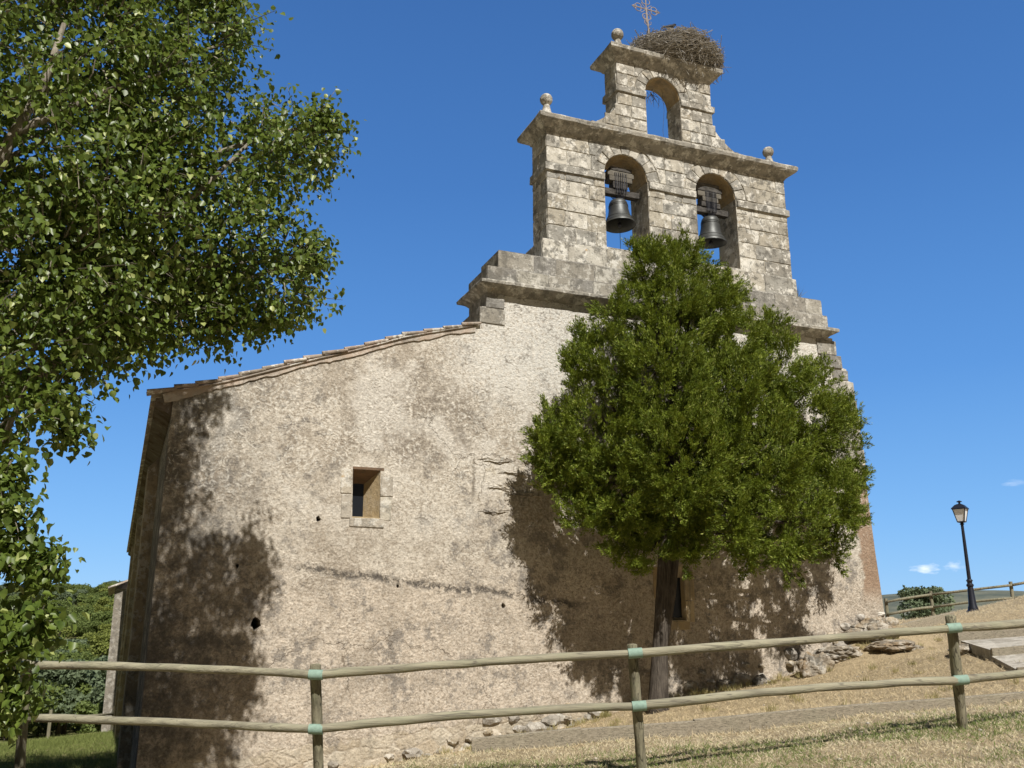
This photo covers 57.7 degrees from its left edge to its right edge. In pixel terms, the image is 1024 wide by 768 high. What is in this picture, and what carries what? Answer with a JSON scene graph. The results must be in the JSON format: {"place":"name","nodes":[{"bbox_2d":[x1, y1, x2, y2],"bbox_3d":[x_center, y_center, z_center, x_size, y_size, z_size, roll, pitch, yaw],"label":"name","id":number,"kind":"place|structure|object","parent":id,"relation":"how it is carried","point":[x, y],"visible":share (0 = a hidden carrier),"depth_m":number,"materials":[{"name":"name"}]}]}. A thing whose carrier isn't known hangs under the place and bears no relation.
{"place":"outdoors","nodes":[
{"label":"outdoors","id":0,"kind":"place"},
{"bbox_2d":[0,730,118,767],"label":"green grass","id":1,"kind":"structure","parent":0,"point":[42,745],"depth_m":19.11,"materials":[{"name":"green plant"}]},
{"bbox_2d":[0,597,1023,767],"bbox_3d":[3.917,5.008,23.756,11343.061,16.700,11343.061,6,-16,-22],"label":"ground","id":2,"kind":"structure","parent":0,"point":[794,764],"depth_m":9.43,"materials":[{"name":"beige plant"}]},
{"bbox_2d":[0,594,19,601],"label":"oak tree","id":3,"kind":"object","parent":2,"relation":"on","point":[13,597],"visible":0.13,"depth_m":180.47,"materials":[{"name":"green plant"}]},
{"bbox_2d":[3,675,31,741],"bbox_3d":[-33.983,22.227,62.889,6.024,5.524,4.362,-5,-15,15],"label":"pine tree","id":4,"kind":"object","parent":2,"relation":"on","point":[4,738],"depth_m":61.92,"materials":[{"name":"green plant"}]},
{"bbox_2d":[38,589,56,600],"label":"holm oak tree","id":5,"kind":"object","parent":2,"relation":"on","point":[40,592],"visible":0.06,"depth_m":190.37,"materials":[{"name":"green plant"}]},
{"bbox_2d":[28,722,71,738],"bbox_3d":[-30.839,22.213,61.174,3.426,4.051,3.970,1,-15,-5],"label":"bush","id":6,"kind":"object","parent":2,"relation":"on","point":[37,731],"visible":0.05,"depth_m":60.21,"materials":[{"name":"green plant"}]},
{"bbox_2d":[41,631,63,651],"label":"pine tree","id":7,"kind":"object","parent":2,"relation":"on","point":[53,637],"visible":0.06,"depth_m":114.39,"materials":[{"name":"green plant"}]},
{"bbox_2d":[40,619,75,637],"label":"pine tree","id":8,"kind":"object","parent":2,"relation":"on","point":[66,631],"visible":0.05,"depth_m":127.82,"materials":[{"name":"green plant"}]},
{"bbox_2d":[47,599,70,607],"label":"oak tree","id":9,"kind":"object","parent":2,"relation":"on","point":[61,602],"visible":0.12,"depth_m":161.35,"materials":[{"name":"green plant"}]},
{"bbox_2d":[41,648,76,656],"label":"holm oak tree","id":10,"kind":"object","parent":2,"relation":"on","point":[63,651],"visible":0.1,"depth_m":98.55,"materials":[{"name":"green plant"}]},
{"bbox_2d":[18,658,101,736],"bbox_3d":[-27.962,20.346,58.575,5.991,6.112,5.170,12,-19,-39],"label":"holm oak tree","id":11,"kind":"object","parent":2,"relation":"on","point":[91,699],"visible":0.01,"depth_m":57.82,"materials":[{"name":"green plant"}]},
{"bbox_2d":[29,680,92,735],"bbox_3d":[-26.888,19.388,54.153,3.951,4.243,5.062,-11,-18,35],"label":"bush","id":12,"kind":"object","parent":2,"relation":"on","point":[83,688],"visible":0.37,"depth_m":53.84,"materials":[{"name":"green plant"}]},
{"bbox_2d":[51,590,75,604],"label":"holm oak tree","id":13,"kind":"object","parent":2,"relation":"on","point":[65,594],"visible":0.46,"depth_m":186.03,"materials":[{"name":"green plant"}]},
{"bbox_2d":[36,651,93,660],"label":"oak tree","id":14,"kind":"object","parent":2,"relation":"on","point":[86,655],"visible":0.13,"depth_m":89.81,"materials":[{"name":"green plant"}]},
{"bbox_2d":[29,658,101,735],"bbox_3d":[-26.338,18.956,54.955,5.299,5.407,4.573,-7,-16,23],"label":"holm oak tree","id":15,"kind":"object","parent":2,"relation":"on","point":[72,677],"visible":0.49,"depth_m":54.19,"materials":[{"name":"green plant"}]},
{"bbox_2d":[52,650,94,658],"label":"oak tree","id":16,"kind":"object","parent":2,"relation":"on","point":[77,653],"visible":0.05,"depth_m":93.67,"materials":[{"name":"green plant"}]},
{"bbox_2d":[50,656,97,661],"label":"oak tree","id":17,"kind":"object","parent":2,"relation":"on","point":[53,659],"visible":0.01,"depth_m":84.81,"materials":[{"name":"green plant"}]},
{"bbox_2d":[60,638,88,650],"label":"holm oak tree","id":18,"kind":"object","parent":2,"relation":"on","point":[79,640],"visible":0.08,"depth_m":110.82,"materials":[{"name":"green plant"}]},
{"bbox_2d":[54,642,95,653],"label":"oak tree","id":19,"kind":"object","parent":2,"relation":"on","point":[84,646],"visible":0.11,"depth_m":103.13,"materials":[{"name":"green plant"}]},
{"bbox_2d":[58,604,94,617],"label":"oak tree","id":20,"kind":"object","parent":2,"relation":"on","point":[76,609],"visible":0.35,"depth_m":151.68,"materials":[{"name":"green plant"}]},
{"bbox_2d":[63,618,90,637],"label":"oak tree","id":21,"kind":"object","parent":2,"relation":"on","point":[78,634],"visible":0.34,"depth_m":140.37,"materials":[{"name":"green plant"}]},
{"bbox_2d":[67,583,91,603],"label":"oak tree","id":22,"kind":"object","parent":2,"relation":"on","point":[78,586],"visible":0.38,"depth_m":213.35,"materials":[{"name":"green plant"}]},
{"bbox_2d":[71,588,87,605],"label":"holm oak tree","id":23,"kind":"object","parent":2,"relation":"on","point":[84,591],"visible":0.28,"depth_m":199.19,"materials":[{"name":"green plant"}]},
{"bbox_2d":[46,707,113,737],"bbox_3d":[-18.735,12.147,31.742,10.052,1.864,2.839,8,-17,-30],"label":"wooden fence","id":24,"kind":"object","parent":2,"relation":"on","point":[50,723],"visible":0.26,"depth_m":32.10,"materials":[{"name":"wood"}]},
{"bbox_2d":[70,687,94,728],"bbox_3d":[-30.048,23.434,67.638,4.568,5.785,6.308,3,-15,-14],"label":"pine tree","id":25,"kind":"object","parent":2,"relation":"on","point":[76,724],"depth_m":64.91,"materials":[{"name":"green plant"}]},
{"bbox_2d":[76,632,94,639],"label":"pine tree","id":26,"kind":"object","parent":2,"relation":"on","point":[86,635],"visible":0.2,"depth_m":121.57,"materials":[{"name":"green plant"}]},
{"bbox_2d":[73,700,103,733],"bbox_3d":[-21.356,18.749,50.139,4.202,3.523,3.280,2,-15,-11],"label":"bush","id":27,"kind":"object","parent":2,"relation":"on","point":[85,707],"visible":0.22,"depth_m":49.36,"materials":[{"name":"green plant"}]},
{"bbox_2d":[67,632,110,658],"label":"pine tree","id":28,"kind":"object","parent":2,"relation":"on","point":[100,642],"visible":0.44,"depth_m":102.09,"materials":[{"name":"green plant"}]},
{"bbox_2d":[77,592,100,603],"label":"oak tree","id":29,"kind":"object","parent":2,"relation":"on","point":[86,594],"visible":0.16,"depth_m":190.13,"materials":[{"name":"green plant"}]},
{"bbox_2d":[76,620,107,633],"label":"oak tree","id":30,"kind":"object","parent":2,"relation":"on","point":[92,626],"visible":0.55,"depth_m":138.66,"materials":[{"name":"green plant"}]},
{"bbox_2d":[87,586,98,594],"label":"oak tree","id":31,"kind":"object","parent":2,"relation":"on","point":[93,590],"visible":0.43,"depth_m":235.27,"materials":[{"name":"green plant"}]},
{"bbox_2d":[76,610,112,621],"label":"oak tree","id":32,"kind":"object","parent":2,"relation":"on","point":[99,616],"visible":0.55,"depth_m":143.29,"materials":[{"name":"green plant"}]},
{"bbox_2d":[76,595,113,605],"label":"oak tree","id":33,"kind":"object","parent":2,"relation":"on","point":[91,601],"visible":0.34,"depth_m":168.50,"materials":[{"name":"green plant"}]},
{"bbox_2d":[90,659,107,702],"bbox_3d":[-22.172,18.805,55.200,5.302,5.410,4.575,5,-16,-19],"label":"bush","id":34,"kind":"object","parent":2,"relation":"on","point":[102,682],"visible":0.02,"depth_m":53.76,"materials":[{"name":"green plant"}]},
{"bbox_2d":[88,623,111,633],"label":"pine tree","id":35,"kind":"object","parent":2,"relation":"on","point":[103,628],"visible":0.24,"depth_m":126.32,"materials":[{"name":"green plant"}]},
{"bbox_2d":[94,655,107,660],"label":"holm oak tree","id":36,"kind":"object","parent":2,"relation":"on","point":[103,657],"visible":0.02,"depth_m":83.88,"materials":[{"name":"green plant"}]},
{"bbox_2d":[93,596,113,611],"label":"pine tree","id":37,"kind":"object","parent":2,"relation":"on","point":[100,603],"visible":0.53,"depth_m":162.17,"materials":[{"name":"green plant"}]},
{"bbox_2d":[95,583,113,593],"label":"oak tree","id":38,"kind":"object","parent":2,"relation":"on","point":[99,586],"visible":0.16,"depth_m":214.25,"materials":[{"name":"green plant"}]},
{"bbox_2d":[97,606,112,612],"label":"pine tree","id":39,"kind":"object","parent":2,"relation":"on","point":[106,608],"visible":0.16,"depth_m":153.38,"materials":[{"name":"green plant"}]},
{"bbox_2d":[99,584,113,592],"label":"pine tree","id":40,"kind":"object","parent":2,"relation":"on","point":[105,588],"visible":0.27,"depth_m":200.78,"materials":[{"name":"green plant"}]},
{"bbox_2d":[99,591,114,598],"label":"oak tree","id":41,"kind":"object","parent":2,"relation":"on","point":[103,593],"visible":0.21,"depth_m":184.84,"materials":[{"name":"green plant"}]},
{"bbox_2d":[0,0,366,748],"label":"poplar tree","id":42,"kind":"object","parent":2,"relation":"on","point":[98,264],"visible":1,"depth_m":9.34,"materials":[{"name":"green plant"}]},
{"bbox_2d":[101,0,898,767],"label":"church","id":43,"kind":"structure","parent":2,"relation":"on","point":[379,502],"depth_m":15.89,"materials":[{"name":"stone"}]},
{"bbox_2d":[341,466,392,527],"bbox_3d":[-2.500,1.928,15.546,0.885,0.990,0.622,6,-16,-22],"label":"window","id":44,"kind":"structure","parent":43,"relation":"in","point":[366,503],"depth_m":15.41,"materials":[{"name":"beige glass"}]},
{"bbox_2d":[604,166,638,232],"bbox_3d":[2.204,-3.856,19.280,0.668,1.307,0.864,-10,-18,32],"label":"bell","id":45,"kind":"object","parent":43,"relation":"hanging from","point":[618,180],"visible":0.97,"depth_m":19.27,"materials":[{"name":"grey metal"}]},
{"bbox_2d":[646,89,663,136],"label":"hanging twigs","id":46,"kind":"object","parent":43,"relation":"hanging from","point":[651,95],"visible":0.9,"depth_m":20.32,"materials":[{"name":"wood"}]},
{"bbox_2d":[653,565,694,629],"bbox_3d":[2.865,3.970,17.296,0.874,1.165,0.621,6,-16,-22],"label":"window","id":47,"kind":"structure","parent":43,"relation":"in","point":[681,619],"depth_m":17.11,"materials":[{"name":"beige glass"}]},
{"bbox_2d":[627,22,731,84],"bbox_3d":[3.699,-7.152,20.798,2.591,1.280,1.927,0,-15,-2],"label":"stork nest","id":48,"kind":"object","parent":43,"relation":"on","point":[690,44],"visible":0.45,"depth_m":20.22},
{"bbox_2d":[664,24,675,27],"bbox_3d":[3.530,-8.025,20.823,0.357,0.173,0.100,6,-16,-22],"label":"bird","id":49,"kind":"object","parent":48,"relation":"on","point":[671,25],"visible":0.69,"depth_m":20.78},
{"bbox_2d":[696,182,727,248],"bbox_3d":[4.249,-3.651,20.121,0.864,1.397,0.669,-3,-15,11],"label":"bell","id":50,"kind":"object","parent":43,"relation":"hanging from","point":[708,197],"visible":0.88,"depth_m":20.06,"materials":[{"name":"grey metal"}]},
{"bbox_2d":[13,615,1023,767],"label":"wooden fence","id":51,"kind":"object","parent":2,"relation":"on","point":[637,705],"visible":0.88,"depth_m":7.99,"materials":[{"name":"beige wood"}]},
{"bbox_2d":[350,637,1023,767],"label":"dry grass","id":52,"kind":"structure","parent":2,"relation":"on","point":[783,708],"depth_m":13.05,"materials":[{"name":"beige plant"}]},
{"bbox_2d":[517,222,875,714],"bbox_3d":[3.753,1.347,16.453,7.558,8.762,3.760,6,-16,-22],"label":"juniper tree","id":53,"kind":"object","parent":2,"relation":"on","point":[671,517],"visible":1,"depth_m":15.74,"materials":[{"name":"green plant"}]},
{"bbox_2d":[423,633,1023,757],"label":"rocks","id":54,"kind":"object","parent":2,"relation":"on","point":[604,714],"visible":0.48,"depth_m":15.40,"materials":[{"name":"grey stone"}]},
{"bbox_2d":[445,645,1013,767],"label":"pebbles","id":55,"kind":"object","parent":2,"relation":"on","point":[595,758],"visible":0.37,"depth_m":8.81,"materials":[{"name":"stone"}]},
{"bbox_2d":[472,691,1023,752],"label":"dirt path","id":56,"kind":"structure","parent":2,"relation":"on","point":[741,723],"depth_m":9.57,"materials":[{"name":"beige soil"}]},
{"bbox_2d":[796,651,834,677],"bbox_3d":[5.647,5.294,17.276,0.780,0.628,0.548,6,-16,-22],"label":"rock","id":57,"kind":"object","parent":2,"relation":"on","point":[809,665],"visible":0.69,"depth_m":17.12,"materials":[{"name":"beige stone"}]},
{"bbox_2d":[817,645,862,662],"bbox_3d":[6.342,5.175,17.803,1.000,0.336,0.696,-1,-15,0],"label":"rock","id":58,"kind":"object","parent":2,"relation":"on","point":[837,654],"visible":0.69,"depth_m":17.54,"materials":[{"name":"beige stone"}]},
{"bbox_2d":[843,616,899,641],"bbox_3d":[7.168,4.899,18.353,1.381,0.624,0.803,6,-16,-22],"label":"rock","id":59,"kind":"object","parent":2,"relation":"on","point":[868,623],"visible":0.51,"depth_m":18.17,"materials":[{"name":"beige stone"}]},
{"bbox_2d":[864,639,923,652],"bbox_3d":[7.284,5.009,17.744,1.017,0.266,1.016,-9,-17,30],"label":"rock","id":60,"kind":"object","parent":2,"relation":"on","point":[890,645],"visible":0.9,"depth_m":17.45,"materials":[{"name":"beige stone"}]},
{"bbox_2d":[896,612,954,626],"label":"dirt path","id":61,"kind":"structure","parent":2,"relation":"on","point":[933,620],"depth_m":22.60,"materials":[{"name":"beige soil"}]},
{"bbox_2d":[897,585,955,619],"bbox_3d":[18.045,9.941,39.957,2.227,2.633,2.580,9,-17,-31],"label":"holm oak tree","id":62,"kind":"object","parent":2,"relation":"on","point":[920,601],"visible":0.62,"depth_m":39.99,"materials":[{"name":"green plant"}]},
{"bbox_2d":[884,581,1023,616],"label":"wooden fence","id":63,"kind":"object","parent":2,"relation":"on","point":[1010,585],"visible":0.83,"depth_m":32.67,"materials":[{"name":"wood"}]},
{"bbox_2d":[947,643,971,655],"bbox_3d":[7.189,4.208,14.686,0.665,0.224,0.483,-1,-15,1],"label":"rock","id":64,"kind":"object","parent":2,"relation":"on","point":[964,648],"visible":0.2,"depth_m":14.51,"materials":[{"name":"beige stone"}]},
{"bbox_2d":[951,500,978,612],"bbox_3d":[13.892,5.261,28.434,0.430,3.398,0.430,-12,-19,38],"label":"street lamp","id":65,"kind":"object","parent":2,"relation":"on","point":[960,510],"visible":0.98,"depth_m":28.44,"materials":[{"name":"black metal"}]},
{"bbox_2d":[958,628,1023,670],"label":"garden steps","id":66,"kind":"structure","parent":2,"relation":"on","point":[996,646],"depth_m":14.18,"materials":[{"name":"beige concrete"}]},
{"bbox_2d":[0,0,1023,594],"label":"sky","id":67,"kind":"structure","parent":0,"point":[901,122],"materials":[{"name":"blue"}]},
{"bbox_2d":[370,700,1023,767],"bbox_3d":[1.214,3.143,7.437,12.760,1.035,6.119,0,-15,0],"label":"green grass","id":68,"kind":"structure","parent":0,"point":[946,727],"depth_m":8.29,"materials":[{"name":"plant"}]},
{"bbox_2d":[882,590,1023,619],"bbox_3d":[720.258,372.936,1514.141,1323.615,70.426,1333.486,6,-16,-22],"label":"hills","id":69,"kind":"structure","parent":0,"point":[963,596],"depth_m":1305.92,"materials":[{"name":"green plant"}]},
{"bbox_2d":[895,596,1023,642],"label":"dry grass","id":70,"kind":"structure","parent":0,"point":[980,611],"depth_m":24.46,"materials":[{"name":"beige plant"}]}
]}

